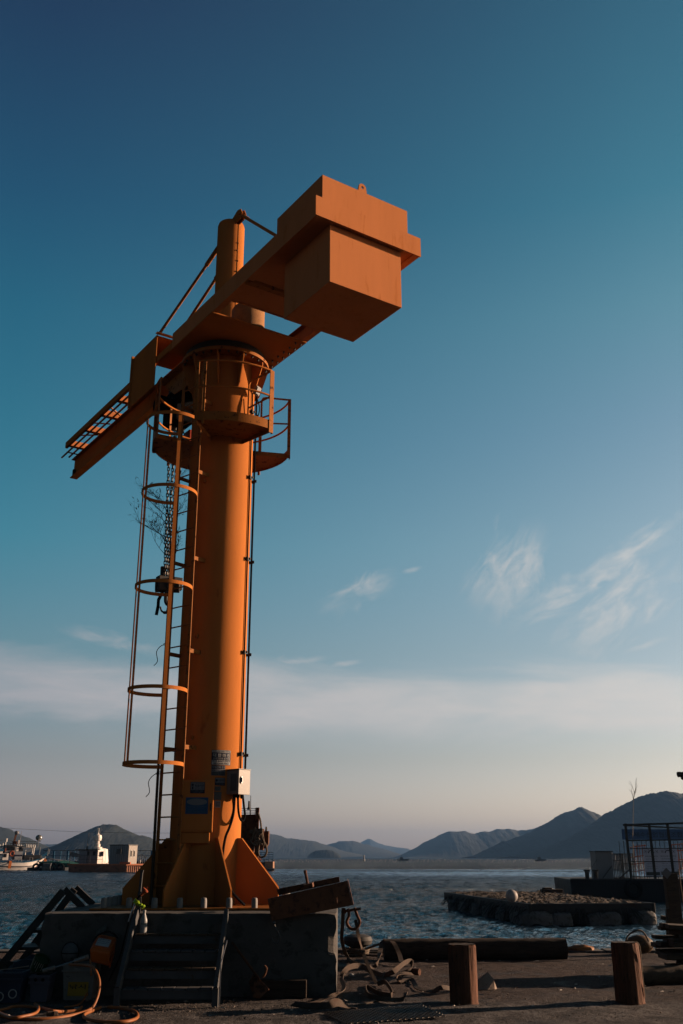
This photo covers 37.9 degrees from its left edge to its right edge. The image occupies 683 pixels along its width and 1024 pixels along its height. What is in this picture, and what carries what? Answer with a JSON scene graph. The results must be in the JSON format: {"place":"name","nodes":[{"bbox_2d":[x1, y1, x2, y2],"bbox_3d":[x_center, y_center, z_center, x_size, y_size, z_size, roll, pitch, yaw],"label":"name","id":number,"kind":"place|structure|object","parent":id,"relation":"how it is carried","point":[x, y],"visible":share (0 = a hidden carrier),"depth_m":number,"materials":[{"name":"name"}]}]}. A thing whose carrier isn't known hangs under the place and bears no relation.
{"place":"outdoors","nodes":[
{"label":"outdoors","id":0,"kind":"place"},
{"bbox_2d":[0,827,47,853],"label":"hill","id":1,"kind":"structure","parent":0,"point":[8,834],"depth_m":2324.56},
{"bbox_2d":[1,885,94,961],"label":"side steps","id":2,"kind":"structure","parent":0,"point":[32,928],"depth_m":13.98,"materials":[{"name":"metal"}]},
{"bbox_2d":[11,828,112,832],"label":"overhead cable","id":3,"kind":"object","parent":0,"point":[67,831],"visible":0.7,"depth_m":285.71,"materials":[{"name":"metal"}]},
{"bbox_2d":[8,824,160,858],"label":"round hill","id":4,"kind":"structure","parent":0,"point":[119,835],"depth_m":1683.79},
{"bbox_2d":[44,850,151,863],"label":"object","id":5,"kind":"structure","parent":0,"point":[67,855],"depth_m":203.39,"materials":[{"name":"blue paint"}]},
{"bbox_2d":[140,910,146,932],"bbox_3d":[-2.409,4.991,12.134,0.084,0.261,0.085,0,-19,0],"label":"plastic bottle","id":6,"kind":"object","parent":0,"point":[143,925],"visible":1,"depth_m":12.10,"materials":[{"name":"white plastic"}]},
{"bbox_2d":[259,833,367,857],"bbox_3d":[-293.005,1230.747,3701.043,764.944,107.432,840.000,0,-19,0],"label":"hills","id":7,"kind":"structure","parent":0,"point":[280,846],"depth_m":3472.02,"materials":[{"name":"grey stone"}]},
{"bbox_2d":[0,859,682,948],"bbox_3d":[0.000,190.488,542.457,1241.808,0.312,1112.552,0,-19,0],"label":"water","id":8,"kind":"structure","parent":0,"point":[394,899],"depth_m":73.17,"materials":[{"name":"blue liquid"}]},
{"bbox_2d":[0,831,49,869],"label":"fishing boat","id":9,"kind":"object","parent":8,"relation":"on","point":[7,850],"visible":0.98,"depth_m":186.40,"materials":[{"name":"white paint"}]},
{"bbox_2d":[27,860,76,870],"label":"gear raft","id":10,"kind":"object","parent":8,"relation":"on","point":[62,865],"visible":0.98,"depth_m":178.82,"materials":[{"name":"plastic"}]},
{"bbox_2d":[67,862,142,871],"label":"rust barge","id":11,"kind":"object","parent":8,"relation":"on","point":[124,867],"visible":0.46,"depth_m":160.87},
{"bbox_2d":[69,851,80,863],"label":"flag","id":12,"kind":"object","parent":11,"relation":"on","point":[72,854],"visible":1,"depth_m":163.57,"materials":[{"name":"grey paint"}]},
{"bbox_2d":[75,828,107,863],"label":"wheelhouse","id":13,"kind":"object","parent":11,"relation":"on","point":[96,854],"visible":1,"depth_m":165.77,"materials":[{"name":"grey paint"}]},
{"bbox_2d":[109,844,137,863],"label":"deck cabin","id":14,"kind":"object","parent":11,"relation":"on","point":[118,854],"visible":0.99,"depth_m":162.10,"materials":[{"name":"grey paint"}]},
{"bbox_2d":[137,855,146,862],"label":"deck railing","id":15,"kind":"object","parent":11,"relation":"on","point":[142,858],"visible":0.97,"depth_m":164.30,"materials":[{"name":"grey metal"}]},
{"bbox_2d":[241,796,269,857],"bbox_3d":[-2.365,8.735,23.165,1.370,4.069,1.697,0,-19,0],"label":"machinery","id":16,"kind":"object","parent":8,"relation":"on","point":[251,822],"visible":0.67,"depth_m":22.89,"materials":[{"name":"metal"}]},
{"bbox_2d":[249,812,267,857],"bbox_3d":[-1.895,7.379,22.733,0.436,0.996,0.139,0,-19,0],"label":"coiled rope","id":17,"kind":"object","parent":16,"relation":"hanging from","point":[256,834],"visible":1,"depth_m":22.68,"materials":[{"name":"fabric"}]},
{"bbox_2d":[259,852,274,870],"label":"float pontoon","id":18,"kind":"object","parent":8,"relation":"on","point":[268,865],"visible":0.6,"depth_m":175.39,"materials":[{"name":"concrete"}]},
{"bbox_2d":[307,850,340,857],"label":"islet","id":19,"kind":"object","parent":8,"relation":"in","point":[324,854],"visible":0.88,"depth_m":2144.00,"materials":[{"name":"grey stone"}]},
{"bbox_2d":[141,859,636,861],"bbox_3d":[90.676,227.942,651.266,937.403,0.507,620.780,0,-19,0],"label":"farm floats","id":20,"kind":"object","parent":8,"relation":"on","point":[425,859],"visible":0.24,"depth_m":944.07,"materials":[{"name":"plastic"}]},
{"bbox_2d":[396,857,408,860],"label":"boat","id":21,"kind":"object","parent":8,"relation":"on","point":[401,859],"visible":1,"depth_m":660.01,"materials":[{"name":"grey paint"}]},
{"bbox_2d":[441,890,656,925],"bbox_3d":[8.003,16.513,41.526,5.506,1.064,13.003,3,-19,-8],"label":"float raft","id":22,"kind":"object","parent":8,"relation":"on","point":[531,908],"visible":0.9,"depth_m":36.03,"materials":[{"name":"plastic"}]},
{"bbox_2d":[506,890,517,902],"bbox_3d":[6.255,14.116,36.595,0.450,0.450,0.450,0,-19,0],"label":"ball buoy","id":23,"kind":"object","parent":22,"relation":"on","point":[511,896],"visible":1,"depth_m":36.44,"materials":[{"name":"white plastic"}]},
{"bbox_2d":[540,887,562,892],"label":"timber bundle","id":24,"kind":"object","parent":22,"relation":"on","point":[548,889],"visible":0.89,"depth_m":46.52,"materials":[{"name":"brown wood"}]},
{"bbox_2d":[554,877,682,901],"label":"work barge","id":25,"kind":"object","parent":8,"relation":"on","point":[646,889],"visible":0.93,"depth_m":55.10,"materials":[{"name":"grey paint"}]},
{"bbox_2d":[583,870,589,877],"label":"barge bollard","id":26,"kind":"object","parent":25,"relation":"on","point":[586,874],"visible":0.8,"depth_m":56.32,"materials":[{"name":"metal"}]},
{"bbox_2d":[592,870,597,877],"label":"barge bollard","id":27,"kind":"object","parent":25,"relation":"on","point":[595,874],"visible":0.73,"depth_m":56.31,"materials":[{"name":"metal"}]},
{"bbox_2d":[589,851,613,878],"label":"deck locker","id":28,"kind":"object","parent":25,"relation":"on","point":[603,865],"visible":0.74,"depth_m":57.27,"materials":[{"name":"grey metal"}]},
{"bbox_2d":[612,853,624,878],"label":"barred cage","id":29,"kind":"object","parent":25,"relation":"on","point":[617,870],"visible":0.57,"depth_m":57.36,"materials":[{"name":"grey paint"}]},
{"bbox_2d":[614,853,634,878],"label":"barred cage","id":30,"kind":"object","parent":25,"relation":"on","point":[625,863],"visible":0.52,"depth_m":57.34,"materials":[{"name":"grey metal"}]},
{"bbox_2d":[630,779,636,878],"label":"bamboo wand","id":31,"kind":"object","parent":25,"relation":"on","point":[633,795],"visible":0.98,"depth_m":57.29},
{"bbox_2d":[630,844,647,878],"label":"wire rack","id":32,"kind":"object","parent":25,"relation":"on","point":[637,856],"visible":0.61,"depth_m":58.62,"materials":[{"name":"grey metal"}]},
{"bbox_2d":[618,822,682,878],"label":"canopy frame","id":33,"kind":"object","parent":25,"relation":"on","point":[659,835],"visible":0.85,"depth_m":56.90,"materials":[{"name":"metal"}]},
{"bbox_2d":[671,843,682,873],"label":"wire rack","id":34,"kind":"object","parent":33,"relation":"hanging from","point":[678,850],"visible":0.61,"depth_m":57.64,"materials":[{"name":"grey metal"}]},
{"bbox_2d":[643,849,660,875],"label":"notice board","id":35,"kind":"object","parent":25,"relation":"on","point":[648,865],"visible":0.64,"depth_m":56.96,"materials":[{"name":"white"}]},
{"bbox_2d":[658,849,678,875],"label":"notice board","id":36,"kind":"object","parent":25,"relation":"on","point":[664,854],"visible":0.65,"depth_m":57.03,"materials":[{"name":"white"}]},
{"bbox_2d":[662,868,682,934],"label":"mooring pile","id":37,"kind":"object","parent":8,"relation":"in","point":[673,911],"visible":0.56,"depth_m":21.41,"materials":[{"name":"brown wood"}]},
{"bbox_2d":[0,953,682,1023],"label":"quay ground","id":38,"kind":"structure","parent":0,"point":[516,972],"depth_m":11.65,"materials":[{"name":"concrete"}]},
{"bbox_2d":[0,969,29,1002],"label":"plastic crate","id":39,"kind":"object","parent":38,"relation":"on","point":[13,985],"visible":1,"depth_m":11.60,"materials":[{"name":"plastic"}]},
{"bbox_2d":[0,965,28,969],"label":"thin stick","id":40,"kind":"object","parent":39,"relation":"on","point":[15,967],"visible":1,"depth_m":11.87,"materials":[{"name":"wood"}]},
{"bbox_2d":[8,954,34,984],"bbox_3d":[-4.061,6.139,13.318,0.891,0.406,0.547,0,-19,0],"label":"tarpaulin heap","id":41,"kind":"object","parent":38,"relation":"on","point":[27,961],"visible":0.09,"depth_m":13.21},
{"bbox_2d":[0,1002,42,1018],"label":"garden hose","id":42,"kind":"object","parent":38,"relation":"on","point":[37,1005],"visible":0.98,"depth_m":10.28,"materials":[{"name":"orange rubber"}]},
{"bbox_2d":[0,1005,82,1012],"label":"garden hose","id":43,"kind":"object","parent":38,"relation":"on","point":[41,1008],"visible":0.92,"depth_m":10.94,"materials":[{"name":"orange rubber"}]},
{"bbox_2d":[28,973,55,1001],"bbox_3d":[-3.540,5.618,11.764,0.256,0.290,0.290,0,-19,0],"label":"plastic crate","id":44,"kind":"object","parent":38,"relation":"on","point":[41,987],"visible":1,"depth_m":11.66,"materials":[{"name":"black plastic"}]},
{"bbox_3d":[-3.620,5.533,11.984,0.320,0.005,0.290,0,-19,0],"label":"board offcut","id":45,"kind":"object","parent":44,"relation":"on","visible":0},
{"bbox_2d":[30,953,50,974],"bbox_3d":[-3.627,5.439,11.981,0.247,0.240,0.207,-16,-25,39],"label":"paint tin","id":46,"kind":"object","parent":45,"relation":"on","point":[40,961],"visible":0.96,"depth_m":11.93,"materials":[{"name":"metal"}]},
{"bbox_2d":[0,963,100,1020],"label":"garden hose","id":47,"kind":"object","parent":38,"relation":"on","point":[81,1012],"visible":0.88,"depth_m":10.82,"materials":[{"name":"orange rubber"}]},
{"bbox_2d":[46,1011,57,1016],"bbox_3d":[-3.030,5.256,10.428,0.114,0.045,0.074,7,-20,-19],"label":"hose coupling","id":48,"kind":"object","parent":47,"relation":"attached to","point":[51,1013],"visible":1,"depth_m":10.41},
{"bbox_2d":[64,959,91,1007],"bbox_3d":[-3.067,5.652,12.150,0.256,0.459,2.067,2,-19,-5],"label":"garden hose","id":49,"kind":"object","parent":38,"relation":"on","point":[78,1004],"visible":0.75,"depth_m":11.41,"materials":[{"name":"orange rubber"}]},
{"bbox_2d":[62,961,100,999],"bbox_3d":[-3.125,5.622,11.942,0.406,0.400,0.310,0,-19,0],"label":"plastic crate","id":50,"kind":"object","parent":38,"relation":"on","point":[77,985],"visible":0.84,"depth_m":11.82,"materials":[{"name":"grey plastic"}]},
{"bbox_2d":[61,942,78,962],"bbox_3d":[-3.300,5.363,12.111,0.215,0.252,0.216,0,-19,0],"label":"strapped float","id":51,"kind":"object","parent":50,"relation":"on","point":[70,952],"visible":0.83,"depth_m":12.05,"materials":[{"name":"plastic"}]},
{"bbox_2d":[90,931,117,967],"bbox_3d":[-2.859,5.261,11.979,0.279,0.401,0.348,0,-19,0],"label":"orange case","id":52,"kind":"object","parent":50,"relation":"on","point":[102,950],"visible":1,"depth_m":11.88,"materials":[{"name":"plastic"}]},
{"bbox_2d":[42,955,88,972],"bbox_3d":[-3.234,5.311,11.709,0.555,0.174,0.129,14,-24,-35],"label":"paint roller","id":53,"kind":"object","parent":52,"relation":"on","point":[78,959],"visible":0.96,"depth_m":11.71,"materials":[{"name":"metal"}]},
{"bbox_2d":[82,1005,138,1023],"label":"garden hose","id":54,"kind":"object","parent":38,"relation":"on","point":[84,1014],"visible":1,"depth_m":10.32,"materials":[{"name":"orange rubber"}]},
{"bbox_2d":[113,909,228,1007],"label":"timber steps","id":55,"kind":"structure","parent":38,"relation":"on","point":[169,972],"depth_m":11.63,"materials":[{"name":"grey paint"}]},
{"bbox_2d":[108,887,147,980],"bbox_3d":[-2.609,5.159,12.203,0.414,1.058,0.104,5,-20,-13],"label":"rope","id":56,"kind":"object","parent":55,"relation":"hanging from","point":[136,901],"visible":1,"depth_m":12.30,"materials":[{"name":"fabric"}]},
{"bbox_2d":[40,903,337,997],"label":"concrete plinth","id":57,"kind":"structure","parent":38,"relation":"on","point":[306,947],"depth_m":12.28,"materials":[{"name":"grey concrete"}]},
{"bbox_2d":[137,870,143,912],"bbox_3d":[-2.539,4.837,12.527,0.055,0.625,0.030,0,-19,0],"label":"steel post","id":58,"kind":"object","parent":57,"relation":"on","point":[140,885],"visible":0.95,"depth_m":12.55,"materials":[{"name":"grey metal"}]},
{"bbox_2d":[61,175,420,909],"bbox_3d":[-2.606,0.626,17.459,3.430,11.566,11.757,8,-21,-22],"label":"harbour crane","id":59,"kind":"object","parent":57,"relation":"on","point":[333,257],"visible":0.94,"depth_m":14.92,"materials":[{"name":"orange paint"}]},
{"bbox_2d":[130,453,189,904],"bbox_3d":[-2.895,2.278,15.173,1.115,6.895,0.743,2,-19,-6],"label":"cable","id":60,"kind":"object","parent":59,"relation":"on","point":[156,797],"visible":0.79,"depth_m":15.42,"materials":[{"name":"black rubber"}]},
{"bbox_2d":[153,389,192,614],"bbox_3d":[-3.025,-0.317,17.901,0.900,4.474,0.560,13,-23,-32],"label":"chain hoist","id":61,"kind":"object","parent":59,"relation":"hanging from","point":[172,400],"visible":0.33,"depth_m":18.03,"materials":[{"name":"metal"}]},
{"bbox_2d":[268,870,353,920],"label":"spreader beam","id":62,"kind":"structure","parent":57,"relation":"on","point":[332,895],"depth_m":12.34,"materials":[{"name":"brown metal"}]},
{"bbox_2d":[271,921,280,944],"bbox_3d":[-0.800,5.127,12.130,0.122,0.266,0.040,0,-19,0],"label":"hanging hook","id":63,"kind":"object","parent":62,"relation":"hanging from","point":[273,922],"visible":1,"depth_m":12.11,"materials":[{"name":"grey paint"}]},
{"bbox_2d":[340,908,348,956],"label":"webbing sling","id":64,"kind":"object","parent":62,"relation":"hanging from","point":[342,934],"visible":0.99,"depth_m":12.66,"materials":[{"name":"beige fabric"}]},
{"bbox_2d":[343,907,360,930],"bbox_3d":[0.133,5.078,12.422,0.224,0.274,0.058,0,-19,0],"label":"bow shackle","id":65,"kind":"object","parent":62,"relation":"hanging from","point":[348,911],"visible":1,"depth_m":12.41,"materials":[{"name":"metal"}]},
{"bbox_2d":[354,920,377,982],"bbox_3d":[0.327,5.394,12.248,0.339,0.702,0.142,-15,-24,37],"label":"webbing sling","id":66,"kind":"object","parent":65,"relation":"hanging from","point":[373,977],"visible":1,"depth_m":12.26,"materials":[{"name":"beige fabric"}]},
{"bbox_2d":[223,998,237,1003],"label":"dead leaves","id":67,"kind":"object","parent":38,"relation":"on","point":[229,1001],"visible":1,"depth_m":11.55,"materials":[{"name":"brown plant"}]},
{"bbox_2d":[231,942,268,998],"bbox_3d":[-1.134,5.501,11.965,0.606,0.590,0.148,-12,-23,32],"label":"leaning shovel","id":68,"kind":"object","parent":38,"relation":"on","point":[259,988],"visible":1,"depth_m":11.86,"materials":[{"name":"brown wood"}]},
{"bbox_2d":[261,979,306,997],"bbox_3d":[-0.710,5.752,12.014,0.580,0.200,0.130,0,-19,0],"label":"timber baulk","id":69,"kind":"object","parent":38,"relation":"on","point":[287,988],"visible":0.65,"depth_m":11.96,"materials":[{"name":"brown wood"}]},
{"bbox_2d":[290,998,357,1009],"bbox_3d":[-0.238,5.450,11.049,0.781,0.126,0.411,-5,-20,14],"label":"webbing sling","id":70,"kind":"object","parent":38,"relation":"on","point":[333,1003],"visible":1,"depth_m":10.99,"materials":[{"name":"beige fabric"}]},
{"bbox_2d":[0,948,655,952],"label":"quay edge","id":71,"kind":"object","parent":38,"relation":"on","point":[601,950],"visible":0.12,"depth_m":17.65,"materials":[{"name":"concrete"}]},
{"bbox_2d":[312,973,345,1001],"bbox_3d":[-0.057,6.016,12.599,0.404,0.078,2.651,-4,-19,11],"label":"webbing sling","id":72,"kind":"object","parent":38,"relation":"on","point":[343,984],"visible":0.84,"depth_m":11.85,"materials":[{"name":"beige fabric"}]},
{"bbox_2d":[12,956,663,1016],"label":"litter scraps","id":73,"kind":"object","parent":38,"relation":"on","point":[361,993],"visible":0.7,"depth_m":11.63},
{"bbox_2d":[344,934,371,956],"bbox_3d":[0.280,7.439,17.107,0.510,0.350,0.506,0,-19,0],"label":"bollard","id":74,"kind":"object","parent":38,"relation":"on","point":[352,943],"visible":0.81,"depth_m":16.95,"materials":[{"name":"metal"}]},
{"bbox_2d":[341,951,382,956],"bbox_3d":[0.566,7.615,17.174,0.916,0.035,0.722,-14,-23,34],"label":"mooring rope","id":75,"kind":"object","parent":38,"relation":"on","point":[369,955],"visible":0.28,"depth_m":16.85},
{"bbox_2d":[340,963,384,976],"bbox_3d":[0.262,6.499,14.135,0.648,0.153,0.424,4,-19,-10],"label":"webbing sling","id":76,"kind":"object","parent":38,"relation":"on","point":[346,969],"visible":0.92,"depth_m":14.17,"materials":[{"name":"beige fabric"}]},
{"bbox_2d":[355,1000,377,1005],"bbox_3d":[0.357,5.678,11.543,0.032,0.018,0.616,-15,-24,36],"label":"split cane","id":77,"kind":"object","parent":38,"relation":"on","point":[366,1003],"visible":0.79,"depth_m":11.45,"materials":[{"name":"brown wood"}]},
{"bbox_2d":[347,940,403,968],"bbox_3d":[0.527,6.969,15.704,0.898,0.329,1.836,0,-19,0],"label":"webbing sling","id":78,"kind":"object","parent":38,"relation":"on","point":[380,949],"visible":0.79,"depth_m":16.03,"materials":[{"name":"beige fabric"}]},
{"bbox_2d":[322,1004,445,1023],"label":"steel mat","id":79,"kind":"object","parent":38,"relation":"on","point":[392,1013],"visible":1,"depth_m":10.60,"materials":[{"name":"grey metal"}]},
{"bbox_2d":[365,980,407,1001],"bbox_3d":[0.462,5.893,12.281,0.453,0.101,1.662,3,-19,-8],"label":"webbing sling","id":80,"kind":"object","parent":38,"relation":"on","point":[384,997],"visible":1,"depth_m":11.84,"materials":[{"name":"brown fabric"}]},
{"bbox_2d":[384,959,412,980],"bbox_3d":[0.783,6.471,14.078,0.391,0.218,1.575,-4,-20,11],"label":"webbing sling","id":81,"kind":"object","parent":38,"relation":"on","point":[396,969],"visible":0.82,"depth_m":14.02,"materials":[{"name":"beige fabric"}]},
{"bbox_2d":[411,968,420,975],"bbox_3d":[1.052,6.533,14.143,0.131,0.090,0.088,-11,-22,29],"label":"timber offcut","id":82,"kind":"object","parent":38,"relation":"on","point":[415,971],"visible":0.91,"depth_m":14.11,"materials":[{"name":"brown wood"}]},
{"bbox_2d":[396,972,449,992],"bbox_3d":[1.073,6.131,12.966,0.419,0.124,1.713,6,-20,-18],"label":"webbing sling","id":83,"kind":"object","parent":38,"relation":"on","point":[434,990],"visible":0.94,"depth_m":12.82,"materials":[{"name":"beige fabric"}]},
{"bbox_2d":[448,943,478,1004],"bbox_3d":[1.432,5.434,11.721,0.348,0.650,0.370,0,-19,0],"label":"timber bollard","id":84,"kind":"object","parent":38,"relation":"on","point":[463,983],"visible":0.99,"depth_m":11.61,"materials":[{"name":"brown wood"}]},
{"bbox_2d":[383,938,567,960],"bbox_3d":[2.220,7.270,16.557,3.044,0.343,0.341,1,-19,-3],"label":"lying log","id":85,"kind":"object","parent":38,"relation":"on","point":[486,948],"visible":0.85,"depth_m":16.44,"materials":[{"name":"brown wood"}]},
{"bbox_2d":[477,972,496,989],"bbox_3d":[1.835,6.036,12.831,0.330,0.200,0.217,0,-19,0],"label":"rock","id":86,"kind":"object","parent":38,"relation":"on","point":[485,981],"visible":0.78,"depth_m":12.76,"materials":[{"name":"stone"}]},
{"bbox_2d":[568,945,593,950],"bbox_3d":[4.268,7.799,17.770,0.494,0.150,0.219,0,-19,0],"label":"buoy","id":87,"kind":"object","parent":38,"relation":"on","point":[581,948],"visible":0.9,"depth_m":17.70,"materials":[{"name":"orange plastic"}]},
{"bbox_2d":[611,941,645,1004],"bbox_3d":[3.373,5.425,11.748,0.342,0.684,0.371,0,-19,0],"label":"timber bollard","id":88,"kind":"object","parent":38,"relation":"on","point":[629,988],"visible":1,"depth_m":11.64,"materials":[{"name":"brown wood"}]},
{"bbox_2d":[625,929,653,953],"bbox_3d":[5.380,7.518,17.427,0.946,0.411,0.382,0,-19,0],"label":"tire","id":89,"kind":"object","parent":38,"relation":"on","point":[643,941],"visible":0.57,"depth_m":17.31,"materials":[{"name":"rubber"}]},
{"bbox_2d":[642,965,682,985],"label":"lying log","id":90,"kind":"object","parent":38,"relation":"on","point":[659,975],"visible":0.8,"depth_m":13.24,"materials":[{"name":"brown wood"}]},
{"bbox_2d":[650,923,682,965],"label":"plank stack","id":91,"kind":"object","parent":38,"relation":"on","point":[669,947],"visible":0.85,"depth_m":14.30,"materials":[{"name":"wood"}]},
{"bbox_2d":[0,0,682,849],"label":"sky","id":92,"kind":"structure","parent":0,"point":[467,595],"materials":[{"name":"blue"}]},
{"bbox_2d":[328,841,401,857],"bbox_3d":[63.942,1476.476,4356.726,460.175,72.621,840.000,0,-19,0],"label":"hill","id":93,"kind":"structure","parent":0,"point":[368,851],"depth_m":4155.65,"materials":[{"name":"grey stone"}]},
{"bbox_2d":[361,839,409,853],"bbox_3d":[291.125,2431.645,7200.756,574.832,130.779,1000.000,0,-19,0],"label":"hills","id":94,"kind":"structure","parent":0,"point":[371,842],"depth_m":7050.55,"materials":[{"name":"grey stone"}]},
{"bbox_2d":[261,858,530,858],"bbox_3d":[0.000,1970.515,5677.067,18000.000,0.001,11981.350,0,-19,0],"label":"water","id":95,"kind":"structure","parent":0,"point":[396,858],"depth_m":1771.18,"materials":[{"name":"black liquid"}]},
{"bbox_2d":[393,828,535,857],"bbox_3d":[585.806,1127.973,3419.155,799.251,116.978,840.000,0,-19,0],"label":"bay hills","id":96,"kind":"structure","parent":0,"point":[454,844],"depth_m":3226.89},
{"bbox_2d":[462,807,600,857],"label":"pointed hill","id":97,"kind":"structure","parent":0,"point":[562,827],"depth_m":2092.30,"materials":[{"name":"grey stone"}]},
{"bbox_2d":[500,791,682,858],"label":"hill","id":98,"kind":"structure","parent":0,"point":[603,832],"depth_m":1525.67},
{"bbox_2d":[677,772,682,779],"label":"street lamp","id":99,"kind":"object","parent":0,"point":[679,774],"visible":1,"depth_m":18.39,"materials":[{"name":"metal"}]}
]}

